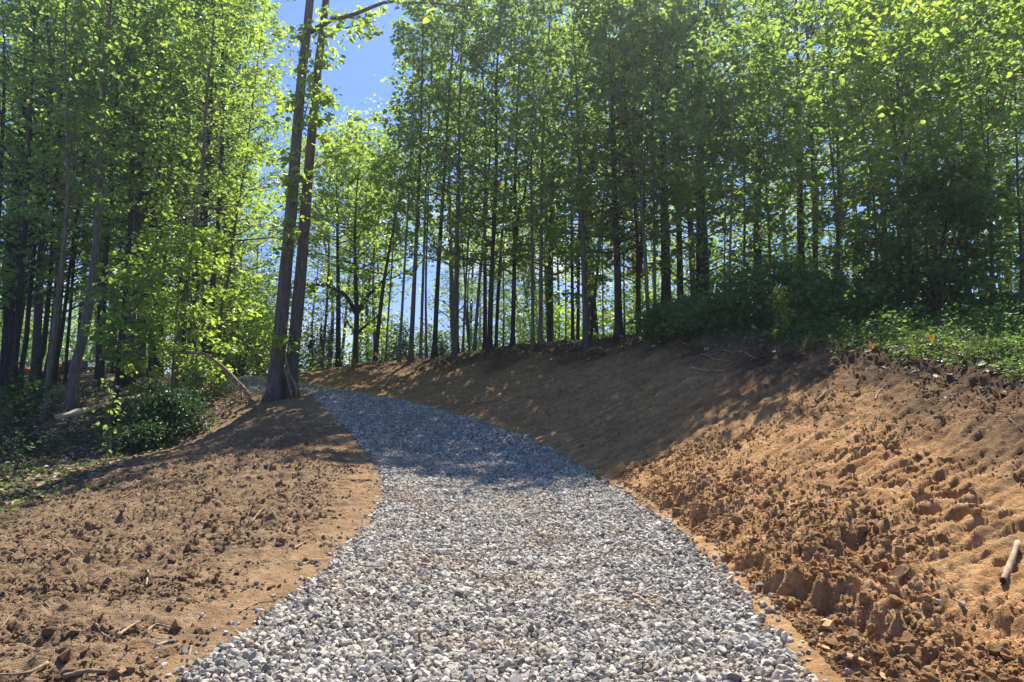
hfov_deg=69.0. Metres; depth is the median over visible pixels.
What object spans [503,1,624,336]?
forest tree
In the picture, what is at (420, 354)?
forest tree
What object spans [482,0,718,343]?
forest tree
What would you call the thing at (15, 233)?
forest tree
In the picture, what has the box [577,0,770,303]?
forest tree
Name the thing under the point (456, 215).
forest tree
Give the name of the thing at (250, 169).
forest tree
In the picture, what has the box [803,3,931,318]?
forest tree
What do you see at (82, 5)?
forest tree
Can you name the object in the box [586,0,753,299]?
forest tree
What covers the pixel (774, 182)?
forest tree
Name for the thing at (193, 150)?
forest tree
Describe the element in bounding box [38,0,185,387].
forest tree
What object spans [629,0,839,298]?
forest tree
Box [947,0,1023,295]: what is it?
forest tree
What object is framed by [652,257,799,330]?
shrub
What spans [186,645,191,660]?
root piece
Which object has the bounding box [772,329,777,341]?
fern
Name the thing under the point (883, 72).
forest tree
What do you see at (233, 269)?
forest tree
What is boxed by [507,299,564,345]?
bush
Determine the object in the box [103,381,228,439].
shrub
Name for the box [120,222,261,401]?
sapling
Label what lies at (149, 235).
sapling
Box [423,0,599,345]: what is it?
forest tree
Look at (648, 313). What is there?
shrub
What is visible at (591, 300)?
forest tree
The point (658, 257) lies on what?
forest tree
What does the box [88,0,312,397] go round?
forest tree
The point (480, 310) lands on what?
forest tree
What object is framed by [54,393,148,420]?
fallen log
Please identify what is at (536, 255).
forest tree
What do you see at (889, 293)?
shrub
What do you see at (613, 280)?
forest tree
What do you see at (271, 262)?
forest tree
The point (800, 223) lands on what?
forest tree
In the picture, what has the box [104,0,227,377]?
forest tree
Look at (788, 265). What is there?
shrub
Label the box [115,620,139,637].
root piece
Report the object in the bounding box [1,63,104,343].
forest tree
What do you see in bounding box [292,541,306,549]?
root piece
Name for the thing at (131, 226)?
forest tree
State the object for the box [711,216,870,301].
bush
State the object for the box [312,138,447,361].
forest tree
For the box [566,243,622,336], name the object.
forest tree
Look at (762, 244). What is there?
forest tree
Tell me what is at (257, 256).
forest tree
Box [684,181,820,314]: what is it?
bush
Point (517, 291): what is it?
forest tree
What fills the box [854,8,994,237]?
forest tree
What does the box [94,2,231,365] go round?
forest tree
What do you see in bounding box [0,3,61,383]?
forest tree
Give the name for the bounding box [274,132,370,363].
forest tree
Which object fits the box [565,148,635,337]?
forest tree
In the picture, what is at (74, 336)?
bush
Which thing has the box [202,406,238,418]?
arching root
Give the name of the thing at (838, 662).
soil clods
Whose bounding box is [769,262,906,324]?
shrub
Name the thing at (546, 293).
forest tree
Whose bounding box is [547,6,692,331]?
forest tree
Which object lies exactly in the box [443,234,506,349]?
forest tree
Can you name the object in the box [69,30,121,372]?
forest tree
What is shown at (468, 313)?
forest tree
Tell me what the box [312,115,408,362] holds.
forest tree
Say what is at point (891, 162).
forest tree
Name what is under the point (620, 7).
forest tree
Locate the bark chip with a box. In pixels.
[154,639,174,646]
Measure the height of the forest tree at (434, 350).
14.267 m
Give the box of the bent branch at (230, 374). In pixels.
[161,341,253,404]
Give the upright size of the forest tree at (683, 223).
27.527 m
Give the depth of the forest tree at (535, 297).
48.12 m
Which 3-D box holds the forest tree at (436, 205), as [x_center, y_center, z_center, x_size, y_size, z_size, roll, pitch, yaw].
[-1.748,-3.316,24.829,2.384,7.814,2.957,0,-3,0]
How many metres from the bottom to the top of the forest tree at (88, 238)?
19.435 m
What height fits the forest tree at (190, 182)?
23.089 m
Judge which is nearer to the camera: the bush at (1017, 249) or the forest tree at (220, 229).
the bush at (1017, 249)
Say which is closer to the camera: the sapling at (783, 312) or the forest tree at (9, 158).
the sapling at (783, 312)
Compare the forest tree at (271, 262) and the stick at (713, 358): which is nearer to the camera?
the stick at (713, 358)
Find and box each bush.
[0,309,72,366]
[0,309,88,368]
[20,282,107,370]
[22,306,91,366]
[59,311,146,372]
[65,310,168,365]
[69,306,173,372]
[74,312,174,373]
[107,269,200,369]
[145,252,288,376]
[146,296,215,373]
[151,252,338,376]
[169,237,343,375]
[244,299,343,375]
[300,310,417,369]
[341,296,424,364]
[409,315,451,357]
[423,327,467,354]
[449,304,501,351]
[477,300,535,345]
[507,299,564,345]
[517,287,604,343]
[527,290,601,342]
[536,286,628,340]
[574,264,717,338]
[580,293,644,338]
[613,235,727,324]
[645,231,764,310]
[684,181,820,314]
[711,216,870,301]
[779,201,873,301]
[787,226,926,318]
[821,224,925,299]
[903,233,1002,307]
[915,229,1023,300]
[928,219,1023,308]
[977,238,1019,298]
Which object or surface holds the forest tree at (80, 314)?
on the ground at (992, 533)
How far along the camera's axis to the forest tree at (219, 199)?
27.19 m
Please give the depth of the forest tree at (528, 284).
51.02 m
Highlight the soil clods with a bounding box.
[0,334,1023,681]
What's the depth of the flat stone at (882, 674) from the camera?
3.54 m
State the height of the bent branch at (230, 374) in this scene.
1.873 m
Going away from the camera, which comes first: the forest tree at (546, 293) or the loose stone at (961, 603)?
the loose stone at (961, 603)
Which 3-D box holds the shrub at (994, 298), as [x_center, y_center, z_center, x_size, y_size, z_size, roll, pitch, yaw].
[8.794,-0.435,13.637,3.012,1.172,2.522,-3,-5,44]
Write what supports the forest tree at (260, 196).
on the ground at (992, 533)
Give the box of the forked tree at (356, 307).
[251,110,442,364]
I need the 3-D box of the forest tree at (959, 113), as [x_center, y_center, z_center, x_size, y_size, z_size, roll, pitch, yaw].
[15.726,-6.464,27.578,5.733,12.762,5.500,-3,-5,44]
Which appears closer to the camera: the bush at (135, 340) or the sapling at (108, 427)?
the sapling at (108, 427)
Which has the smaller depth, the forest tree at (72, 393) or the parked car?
the forest tree at (72, 393)
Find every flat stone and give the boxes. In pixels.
[819,618,834,629]
[845,653,853,659]
[857,657,864,663]
[880,672,887,679]
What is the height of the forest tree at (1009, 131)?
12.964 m
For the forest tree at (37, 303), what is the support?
on the ground at (992, 533)
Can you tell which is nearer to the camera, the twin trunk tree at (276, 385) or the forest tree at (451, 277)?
the twin trunk tree at (276, 385)
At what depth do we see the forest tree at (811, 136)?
21.24 m
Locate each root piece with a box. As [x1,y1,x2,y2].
[0,607,23,629]
[0,661,49,675]
[44,602,74,616]
[51,538,74,555]
[62,668,106,679]
[95,623,110,638]
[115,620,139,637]
[143,623,174,633]
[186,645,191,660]
[238,595,282,612]
[251,507,265,522]
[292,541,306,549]
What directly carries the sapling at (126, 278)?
on the ground at (992, 533)
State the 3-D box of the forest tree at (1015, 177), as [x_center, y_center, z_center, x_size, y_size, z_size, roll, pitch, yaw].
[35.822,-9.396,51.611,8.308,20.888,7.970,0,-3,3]
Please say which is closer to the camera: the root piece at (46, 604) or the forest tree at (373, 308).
the root piece at (46, 604)
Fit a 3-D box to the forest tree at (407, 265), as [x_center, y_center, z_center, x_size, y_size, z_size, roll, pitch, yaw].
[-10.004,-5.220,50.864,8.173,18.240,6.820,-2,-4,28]
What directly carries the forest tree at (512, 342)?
on the ground at (992, 533)
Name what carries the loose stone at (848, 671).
on the ground at (992, 533)
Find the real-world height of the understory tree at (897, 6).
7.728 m
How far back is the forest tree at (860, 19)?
18.83 m
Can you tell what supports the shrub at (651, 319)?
on the ground at (992, 533)
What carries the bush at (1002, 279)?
on the ground at (992, 533)
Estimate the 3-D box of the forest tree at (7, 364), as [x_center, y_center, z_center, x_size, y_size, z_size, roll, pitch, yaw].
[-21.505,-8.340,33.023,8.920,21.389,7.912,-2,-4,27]
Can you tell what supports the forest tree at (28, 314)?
on the ground at (992, 533)
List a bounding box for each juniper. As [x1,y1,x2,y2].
[299,311,333,371]
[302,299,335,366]
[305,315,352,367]
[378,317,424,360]
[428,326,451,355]
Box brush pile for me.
[198,384,305,409]
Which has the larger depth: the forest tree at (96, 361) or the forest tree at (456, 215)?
the forest tree at (96, 361)
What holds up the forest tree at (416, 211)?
on the ground at (992, 533)
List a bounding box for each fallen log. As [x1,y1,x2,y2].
[0,417,103,436]
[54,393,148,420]
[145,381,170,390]
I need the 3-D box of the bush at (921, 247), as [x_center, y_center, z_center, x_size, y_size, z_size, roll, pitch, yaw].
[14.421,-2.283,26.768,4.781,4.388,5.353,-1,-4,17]
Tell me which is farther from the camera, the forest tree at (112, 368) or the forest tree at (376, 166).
the forest tree at (112, 368)
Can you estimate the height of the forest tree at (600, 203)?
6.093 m
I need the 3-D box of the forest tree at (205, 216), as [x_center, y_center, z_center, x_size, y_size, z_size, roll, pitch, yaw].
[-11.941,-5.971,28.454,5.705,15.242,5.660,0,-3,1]
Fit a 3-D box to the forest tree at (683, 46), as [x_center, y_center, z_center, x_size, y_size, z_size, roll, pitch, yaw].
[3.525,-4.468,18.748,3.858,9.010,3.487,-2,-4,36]
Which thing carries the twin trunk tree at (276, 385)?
on the ground at (992, 533)
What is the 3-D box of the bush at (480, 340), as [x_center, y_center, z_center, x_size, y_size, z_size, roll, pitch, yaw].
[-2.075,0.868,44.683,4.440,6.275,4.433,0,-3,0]
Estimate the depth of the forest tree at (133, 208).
38.01 m
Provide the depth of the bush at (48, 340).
73.76 m
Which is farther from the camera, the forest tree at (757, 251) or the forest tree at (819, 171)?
the forest tree at (819, 171)
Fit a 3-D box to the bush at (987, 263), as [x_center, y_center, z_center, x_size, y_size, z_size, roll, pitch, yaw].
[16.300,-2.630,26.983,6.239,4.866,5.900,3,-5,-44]
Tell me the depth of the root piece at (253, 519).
7.15 m
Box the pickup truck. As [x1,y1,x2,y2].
[18,361,43,375]
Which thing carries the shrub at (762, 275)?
on the ground at (992, 533)
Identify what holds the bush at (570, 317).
on the ground at (992, 533)
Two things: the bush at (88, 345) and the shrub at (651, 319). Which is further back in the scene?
the bush at (88, 345)
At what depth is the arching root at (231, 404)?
18.83 m
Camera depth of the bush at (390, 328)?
41.83 m
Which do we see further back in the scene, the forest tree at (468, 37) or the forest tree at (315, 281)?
the forest tree at (315, 281)
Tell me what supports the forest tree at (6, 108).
on the ground at (992, 533)
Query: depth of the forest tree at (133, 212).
37.46 m
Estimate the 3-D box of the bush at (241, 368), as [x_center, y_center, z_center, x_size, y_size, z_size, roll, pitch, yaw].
[-10.664,-1.051,31.038,6.993,5.377,7.043,0,-3,0]
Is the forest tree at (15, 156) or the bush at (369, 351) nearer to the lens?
the bush at (369, 351)
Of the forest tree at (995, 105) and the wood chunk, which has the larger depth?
the forest tree at (995, 105)
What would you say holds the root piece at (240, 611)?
on the ground at (992, 533)
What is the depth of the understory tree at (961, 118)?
16.26 m
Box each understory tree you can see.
[667,5,876,285]
[734,0,935,286]
[774,27,972,297]
[788,0,1023,306]
[835,0,1023,296]
[837,0,1023,301]
[854,0,1023,299]
[865,0,1023,290]
[902,0,1023,203]
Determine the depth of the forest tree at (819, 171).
55.58 m
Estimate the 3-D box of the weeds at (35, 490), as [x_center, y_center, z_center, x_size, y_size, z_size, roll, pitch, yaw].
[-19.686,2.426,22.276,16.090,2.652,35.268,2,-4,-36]
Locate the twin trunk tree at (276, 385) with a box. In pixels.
[255,0,465,402]
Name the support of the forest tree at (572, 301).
on the ground at (992, 533)
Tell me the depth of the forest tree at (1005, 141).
29.26 m
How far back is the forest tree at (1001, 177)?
32.43 m
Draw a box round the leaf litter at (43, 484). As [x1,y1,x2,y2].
[0,379,233,503]
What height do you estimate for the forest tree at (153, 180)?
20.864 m
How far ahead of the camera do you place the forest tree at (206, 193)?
28.18 m
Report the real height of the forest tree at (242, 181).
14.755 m
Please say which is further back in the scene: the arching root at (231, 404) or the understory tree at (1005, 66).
the arching root at (231, 404)
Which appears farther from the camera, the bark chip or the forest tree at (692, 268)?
the forest tree at (692, 268)
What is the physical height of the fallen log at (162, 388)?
0.552 m
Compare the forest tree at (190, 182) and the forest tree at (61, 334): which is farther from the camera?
the forest tree at (190, 182)
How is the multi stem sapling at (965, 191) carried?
on the ground at (992, 533)
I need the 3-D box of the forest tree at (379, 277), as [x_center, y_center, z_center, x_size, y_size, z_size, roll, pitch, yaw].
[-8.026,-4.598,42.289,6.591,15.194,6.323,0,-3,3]
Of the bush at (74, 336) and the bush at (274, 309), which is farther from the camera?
the bush at (74, 336)
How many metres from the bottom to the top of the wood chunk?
0.169 m
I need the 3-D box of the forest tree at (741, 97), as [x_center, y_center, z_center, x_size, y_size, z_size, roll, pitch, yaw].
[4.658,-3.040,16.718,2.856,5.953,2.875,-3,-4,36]
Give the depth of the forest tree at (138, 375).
33.17 m
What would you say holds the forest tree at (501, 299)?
on the ground at (992, 533)
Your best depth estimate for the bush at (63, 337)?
79.52 m
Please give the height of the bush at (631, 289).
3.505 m
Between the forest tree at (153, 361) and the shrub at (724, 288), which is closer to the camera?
the shrub at (724, 288)
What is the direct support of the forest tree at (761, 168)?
on the ground at (992, 533)
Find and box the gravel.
[114,375,828,681]
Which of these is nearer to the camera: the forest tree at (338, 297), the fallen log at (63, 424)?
the fallen log at (63, 424)
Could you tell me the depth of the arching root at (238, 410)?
18.82 m
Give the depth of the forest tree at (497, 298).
24.49 m
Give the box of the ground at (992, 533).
[0,327,1023,681]
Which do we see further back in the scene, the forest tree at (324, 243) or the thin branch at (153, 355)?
the forest tree at (324, 243)
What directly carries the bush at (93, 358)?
on the ground at (992, 533)
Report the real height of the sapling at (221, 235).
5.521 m
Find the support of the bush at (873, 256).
on the ground at (992, 533)
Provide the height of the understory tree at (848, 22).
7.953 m
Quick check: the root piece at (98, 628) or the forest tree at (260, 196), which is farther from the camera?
the forest tree at (260, 196)
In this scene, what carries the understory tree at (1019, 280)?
on the ground at (992, 533)
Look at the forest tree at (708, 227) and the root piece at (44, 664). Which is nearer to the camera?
the root piece at (44, 664)
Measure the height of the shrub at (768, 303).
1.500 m
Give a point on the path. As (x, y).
(403, 646)
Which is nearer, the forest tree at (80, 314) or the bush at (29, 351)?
the forest tree at (80, 314)
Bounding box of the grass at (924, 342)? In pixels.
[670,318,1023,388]
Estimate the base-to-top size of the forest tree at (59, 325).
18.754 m
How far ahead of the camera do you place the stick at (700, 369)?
12.54 m
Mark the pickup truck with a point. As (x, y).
(27, 370)
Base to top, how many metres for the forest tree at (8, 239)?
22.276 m
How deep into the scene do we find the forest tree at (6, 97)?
69.37 m
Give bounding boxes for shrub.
[82,419,184,453]
[91,374,174,423]
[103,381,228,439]
[136,350,238,400]
[625,291,697,338]
[626,298,689,343]
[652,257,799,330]
[655,290,760,337]
[665,283,794,335]
[671,232,844,332]
[707,245,846,324]
[731,260,881,325]
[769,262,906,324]
[796,262,934,325]
[813,268,971,325]
[904,292,1002,319]
[910,287,1023,325]
[952,290,1023,325]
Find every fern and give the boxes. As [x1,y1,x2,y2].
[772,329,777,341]
[903,328,924,359]
[958,344,973,359]
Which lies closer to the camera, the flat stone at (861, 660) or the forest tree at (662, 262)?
the flat stone at (861, 660)
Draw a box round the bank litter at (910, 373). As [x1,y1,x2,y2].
[356,327,1022,399]
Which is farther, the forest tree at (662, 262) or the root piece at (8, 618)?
the forest tree at (662, 262)
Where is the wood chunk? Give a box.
[999,540,1020,583]
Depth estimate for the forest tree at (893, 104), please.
16.04 m
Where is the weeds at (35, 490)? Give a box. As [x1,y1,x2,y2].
[0,380,197,511]
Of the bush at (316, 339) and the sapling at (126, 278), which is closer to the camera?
the sapling at (126, 278)
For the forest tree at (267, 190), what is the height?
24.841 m
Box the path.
[170,377,774,681]
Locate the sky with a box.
[0,0,1023,375]
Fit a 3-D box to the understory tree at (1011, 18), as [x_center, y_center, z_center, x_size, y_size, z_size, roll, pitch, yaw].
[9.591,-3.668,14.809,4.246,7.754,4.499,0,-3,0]
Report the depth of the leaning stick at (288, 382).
19.61 m
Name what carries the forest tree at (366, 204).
on the ground at (992, 533)
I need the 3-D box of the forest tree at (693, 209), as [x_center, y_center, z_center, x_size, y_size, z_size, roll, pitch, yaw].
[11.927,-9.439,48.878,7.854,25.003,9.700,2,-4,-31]
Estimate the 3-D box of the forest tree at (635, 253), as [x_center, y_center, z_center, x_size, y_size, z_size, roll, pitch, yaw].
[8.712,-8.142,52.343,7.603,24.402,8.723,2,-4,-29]
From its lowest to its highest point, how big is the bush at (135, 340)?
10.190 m
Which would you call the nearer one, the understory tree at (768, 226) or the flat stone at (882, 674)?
the flat stone at (882, 674)
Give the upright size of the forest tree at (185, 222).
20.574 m
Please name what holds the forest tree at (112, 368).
on the ground at (992, 533)
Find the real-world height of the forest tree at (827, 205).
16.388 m
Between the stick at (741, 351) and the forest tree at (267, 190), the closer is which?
the stick at (741, 351)
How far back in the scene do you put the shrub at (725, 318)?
14.58 m
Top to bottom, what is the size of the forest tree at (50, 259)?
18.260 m
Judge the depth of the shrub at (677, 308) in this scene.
15.27 m
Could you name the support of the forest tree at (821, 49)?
on the ground at (992, 533)
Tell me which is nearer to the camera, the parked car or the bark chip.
the bark chip
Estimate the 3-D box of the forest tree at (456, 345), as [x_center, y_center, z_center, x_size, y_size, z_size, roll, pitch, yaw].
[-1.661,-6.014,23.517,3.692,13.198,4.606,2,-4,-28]
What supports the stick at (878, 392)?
on the ground at (992, 533)
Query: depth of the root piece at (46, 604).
4.54 m
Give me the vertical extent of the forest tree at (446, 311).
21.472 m
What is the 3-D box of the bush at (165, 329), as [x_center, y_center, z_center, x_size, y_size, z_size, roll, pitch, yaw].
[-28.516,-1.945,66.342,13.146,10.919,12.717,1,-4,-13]
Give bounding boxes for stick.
[285,357,297,396]
[285,369,292,396]
[378,379,400,389]
[396,363,431,378]
[691,367,721,371]
[701,353,728,360]
[721,346,757,358]
[815,390,826,401]
[874,384,885,399]
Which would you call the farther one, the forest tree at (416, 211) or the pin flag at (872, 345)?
the forest tree at (416, 211)
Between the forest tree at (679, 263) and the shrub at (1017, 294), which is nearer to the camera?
the shrub at (1017, 294)
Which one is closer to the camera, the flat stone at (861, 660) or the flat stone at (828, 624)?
the flat stone at (861, 660)
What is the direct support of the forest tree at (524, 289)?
on the ground at (992, 533)
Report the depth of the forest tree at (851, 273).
55.17 m
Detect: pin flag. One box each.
[868,341,874,350]
[926,333,934,345]
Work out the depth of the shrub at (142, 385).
19.35 m
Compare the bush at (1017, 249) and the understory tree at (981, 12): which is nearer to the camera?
the understory tree at (981, 12)
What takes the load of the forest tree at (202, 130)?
on the ground at (992, 533)
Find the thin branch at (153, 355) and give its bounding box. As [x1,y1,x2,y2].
[128,345,175,356]
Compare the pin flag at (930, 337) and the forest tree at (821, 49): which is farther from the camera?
the forest tree at (821, 49)
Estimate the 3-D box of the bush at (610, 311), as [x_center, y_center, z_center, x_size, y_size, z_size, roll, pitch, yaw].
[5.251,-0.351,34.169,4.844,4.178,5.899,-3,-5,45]
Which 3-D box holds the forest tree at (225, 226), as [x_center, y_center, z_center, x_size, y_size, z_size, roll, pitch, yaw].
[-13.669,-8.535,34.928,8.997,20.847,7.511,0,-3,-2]
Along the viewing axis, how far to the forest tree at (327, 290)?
39.16 m
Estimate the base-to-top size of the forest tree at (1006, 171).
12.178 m
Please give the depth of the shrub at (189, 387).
22.73 m
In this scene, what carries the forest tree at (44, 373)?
on the ground at (992, 533)
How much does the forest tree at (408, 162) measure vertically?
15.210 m
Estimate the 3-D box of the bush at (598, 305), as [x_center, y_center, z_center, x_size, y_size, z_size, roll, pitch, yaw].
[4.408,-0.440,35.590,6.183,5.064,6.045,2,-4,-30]
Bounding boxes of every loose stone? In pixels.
[845,668,853,673]
[936,599,941,605]
[958,601,966,605]
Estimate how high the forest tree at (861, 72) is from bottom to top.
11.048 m
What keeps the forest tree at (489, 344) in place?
on the ground at (992, 533)
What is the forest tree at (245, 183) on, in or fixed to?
on the ground at (992, 533)
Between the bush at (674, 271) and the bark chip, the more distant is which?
the bush at (674, 271)
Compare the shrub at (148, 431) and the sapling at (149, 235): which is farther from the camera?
the sapling at (149, 235)
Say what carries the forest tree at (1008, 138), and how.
on the ground at (992, 533)
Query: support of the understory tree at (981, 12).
on the ground at (992, 533)
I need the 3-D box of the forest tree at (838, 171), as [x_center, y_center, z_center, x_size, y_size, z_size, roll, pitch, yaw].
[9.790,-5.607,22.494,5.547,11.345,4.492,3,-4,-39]
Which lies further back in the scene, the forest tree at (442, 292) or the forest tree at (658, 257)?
the forest tree at (442, 292)
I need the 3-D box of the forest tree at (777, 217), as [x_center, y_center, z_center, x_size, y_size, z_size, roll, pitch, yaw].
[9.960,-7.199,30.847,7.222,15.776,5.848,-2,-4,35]
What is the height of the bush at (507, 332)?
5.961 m
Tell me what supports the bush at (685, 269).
on the ground at (992, 533)
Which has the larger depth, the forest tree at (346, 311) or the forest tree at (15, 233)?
the forest tree at (15, 233)
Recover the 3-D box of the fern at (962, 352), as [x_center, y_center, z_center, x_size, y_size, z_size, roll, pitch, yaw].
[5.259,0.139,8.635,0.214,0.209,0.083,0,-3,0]
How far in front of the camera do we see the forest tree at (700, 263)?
20.03 m
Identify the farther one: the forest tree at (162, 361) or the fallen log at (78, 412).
the forest tree at (162, 361)
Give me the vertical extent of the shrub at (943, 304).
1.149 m
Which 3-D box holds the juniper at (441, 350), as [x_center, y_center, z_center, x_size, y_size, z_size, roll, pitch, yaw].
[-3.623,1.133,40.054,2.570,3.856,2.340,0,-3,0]
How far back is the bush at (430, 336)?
43.84 m
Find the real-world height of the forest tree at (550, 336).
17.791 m
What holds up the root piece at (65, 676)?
on the ground at (992, 533)
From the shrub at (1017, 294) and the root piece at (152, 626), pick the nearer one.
the root piece at (152, 626)
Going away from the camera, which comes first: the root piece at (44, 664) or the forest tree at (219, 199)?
the root piece at (44, 664)
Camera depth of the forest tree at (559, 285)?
44.33 m
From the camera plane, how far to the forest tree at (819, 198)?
47.90 m
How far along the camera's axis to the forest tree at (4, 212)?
58.56 m
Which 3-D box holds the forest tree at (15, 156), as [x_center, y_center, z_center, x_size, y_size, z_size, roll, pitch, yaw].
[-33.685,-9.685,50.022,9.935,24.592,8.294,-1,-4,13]
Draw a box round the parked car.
[60,360,95,374]
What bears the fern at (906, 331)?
on the ground at (992, 533)
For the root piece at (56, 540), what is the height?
0.082 m
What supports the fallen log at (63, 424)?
on the ground at (992, 533)
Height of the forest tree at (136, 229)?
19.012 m
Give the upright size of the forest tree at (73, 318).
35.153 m
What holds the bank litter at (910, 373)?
on the ground at (992, 533)
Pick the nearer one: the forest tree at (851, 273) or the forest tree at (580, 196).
the forest tree at (580, 196)
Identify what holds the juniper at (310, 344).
on the ground at (992, 533)
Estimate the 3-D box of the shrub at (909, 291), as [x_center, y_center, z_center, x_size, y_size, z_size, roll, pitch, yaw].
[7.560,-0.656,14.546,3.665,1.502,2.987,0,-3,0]
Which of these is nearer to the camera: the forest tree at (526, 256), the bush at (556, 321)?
the forest tree at (526, 256)
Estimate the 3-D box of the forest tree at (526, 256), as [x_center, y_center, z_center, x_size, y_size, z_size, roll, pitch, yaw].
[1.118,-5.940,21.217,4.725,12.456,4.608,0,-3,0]
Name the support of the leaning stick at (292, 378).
on the ground at (992, 533)
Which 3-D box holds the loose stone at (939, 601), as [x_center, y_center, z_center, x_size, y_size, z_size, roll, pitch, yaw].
[2.333,1.429,4.071,0.032,0.035,0.034,-2,-4,28]
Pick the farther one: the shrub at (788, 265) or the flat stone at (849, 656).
the shrub at (788, 265)
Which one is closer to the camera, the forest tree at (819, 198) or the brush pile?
the brush pile
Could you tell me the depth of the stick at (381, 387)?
20.90 m
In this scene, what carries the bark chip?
on the ground at (992, 533)
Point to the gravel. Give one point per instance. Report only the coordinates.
(607, 540)
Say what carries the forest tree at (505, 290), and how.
on the ground at (992, 533)
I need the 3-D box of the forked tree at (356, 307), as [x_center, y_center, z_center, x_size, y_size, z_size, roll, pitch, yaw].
[-7.310,-3.894,30.674,8.792,10.389,7.289,0,-3,0]
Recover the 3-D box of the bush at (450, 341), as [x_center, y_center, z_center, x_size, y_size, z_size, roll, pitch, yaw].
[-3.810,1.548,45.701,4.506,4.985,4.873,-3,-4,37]
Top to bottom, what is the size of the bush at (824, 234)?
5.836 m
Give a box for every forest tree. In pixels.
[0,0,48,281]
[0,0,50,270]
[0,0,102,337]
[0,0,107,387]
[0,0,111,387]
[0,0,120,393]
[0,0,121,386]
[0,0,132,385]
[0,0,135,386]
[0,0,148,423]
[0,0,221,409]
[0,1,85,324]
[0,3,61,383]
[0,3,152,382]
[0,6,122,378]
[0,26,91,317]
[0,51,52,336]
[0,107,25,328]
[1,27,63,295]
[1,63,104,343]
[5,4,131,379]
[8,0,257,383]
[11,36,107,333]
[19,0,153,383]
[33,3,251,378]
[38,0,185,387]
[46,0,203,387]
[46,12,199,312]
[47,2,167,378]
[47,39,124,373]
[51,6,195,311]
[59,0,260,377]
[63,53,169,299]
[67,95,151,373]
[68,154,114,359]
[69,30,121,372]
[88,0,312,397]
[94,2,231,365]
[101,0,200,364]
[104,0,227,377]
[106,0,267,301]
[107,11,266,309]
[110,0,273,379]
[116,0,294,381]
[127,11,188,349]
[145,2,210,376]
[145,23,247,257]
[147,0,328,373]
[147,100,267,313]
[149,0,325,376]
[150,0,280,340]
[155,0,288,290]
[157,0,306,379]
[172,0,321,395]
[189,78,279,357]
[191,32,273,310]
[212,96,283,282]
[216,192,281,322]
[251,226,294,353]
[267,109,400,366]
[268,146,374,368]
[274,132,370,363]
[276,221,342,358]
[307,106,406,355]
[308,124,421,364]
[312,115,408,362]
[312,128,421,361]
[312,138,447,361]
[319,132,428,357]
[330,160,421,343]
[337,95,443,360]
[350,10,475,362]
[361,0,521,345]
[368,0,491,363]
[388,0,476,357]
[389,0,485,358]
[390,0,509,357]
[399,0,521,354]
[400,63,518,327]
[401,0,575,351]
[419,1,544,351]
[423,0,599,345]
[424,163,507,349]
[424,231,481,351]
[425,124,489,351]
[429,0,524,352]
[430,0,556,349]
[432,117,538,315]
[436,0,552,347]
[441,237,510,350]
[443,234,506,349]
[453,0,591,346]
[463,233,529,344]
[469,174,568,341]
[471,0,628,344]
[473,168,544,345]
[476,0,680,350]
[479,0,609,337]
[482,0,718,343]
[487,113,576,333]
[487,207,562,337]
[488,208,568,338]
[489,0,604,341]
[489,134,580,335]
[498,0,648,338]
[498,23,626,339]
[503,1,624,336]
[507,124,596,340]
[513,159,621,342]
[522,16,633,338]
[536,62,658,339]
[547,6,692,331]
[550,0,718,334]
[558,0,748,315]
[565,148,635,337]
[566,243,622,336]
[576,0,722,330]
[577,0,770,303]
[578,115,678,334]
[584,30,692,326]
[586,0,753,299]
[592,55,687,333]
[597,226,644,333]
[602,0,762,301]
[606,0,807,295]
[606,54,695,296]
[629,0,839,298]
[635,0,778,298]
[645,32,762,276]
[647,74,789,286]
[657,96,752,287]
[681,0,815,289]
[683,0,835,252]
[685,0,846,289]
[708,31,835,281]
[715,0,856,270]
[720,41,823,286]
[729,0,876,288]
[737,0,904,269]
[748,0,901,274]
[761,46,871,263]
[762,1,921,275]
[772,75,865,270]
[790,31,903,284]
[793,0,1018,311]
[797,0,1016,298]
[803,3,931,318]
[819,0,1008,310]
[849,51,948,297]
[851,3,1023,270]
[851,10,1020,280]
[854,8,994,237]
[857,0,1023,274]
[872,0,1023,293]
[932,8,1023,199]
[934,5,1023,293]
[940,4,1019,291]
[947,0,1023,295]
[960,47,1023,246]
[965,5,1023,241]
[972,45,1023,194]
[977,99,1022,238]
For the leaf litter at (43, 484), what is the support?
on the ground at (992, 533)
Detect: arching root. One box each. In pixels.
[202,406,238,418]
[225,395,260,408]
[234,388,256,413]
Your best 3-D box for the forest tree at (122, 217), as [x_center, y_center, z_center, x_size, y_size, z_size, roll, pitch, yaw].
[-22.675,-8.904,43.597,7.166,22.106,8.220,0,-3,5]
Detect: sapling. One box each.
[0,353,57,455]
[0,417,41,479]
[78,263,170,425]
[80,227,212,407]
[92,378,123,460]
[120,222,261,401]
[125,227,241,391]
[165,226,274,394]
[768,284,795,336]
[803,124,1023,324]
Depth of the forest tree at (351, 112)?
46.40 m
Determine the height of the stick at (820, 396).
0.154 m
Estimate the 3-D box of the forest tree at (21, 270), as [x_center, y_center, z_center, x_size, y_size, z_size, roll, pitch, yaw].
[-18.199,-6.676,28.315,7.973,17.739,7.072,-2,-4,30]
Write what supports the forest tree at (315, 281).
on the ground at (992, 533)
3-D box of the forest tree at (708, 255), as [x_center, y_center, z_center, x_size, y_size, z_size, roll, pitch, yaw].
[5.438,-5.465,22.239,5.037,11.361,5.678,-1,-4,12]
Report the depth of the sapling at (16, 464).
13.46 m
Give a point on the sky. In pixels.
(357, 80)

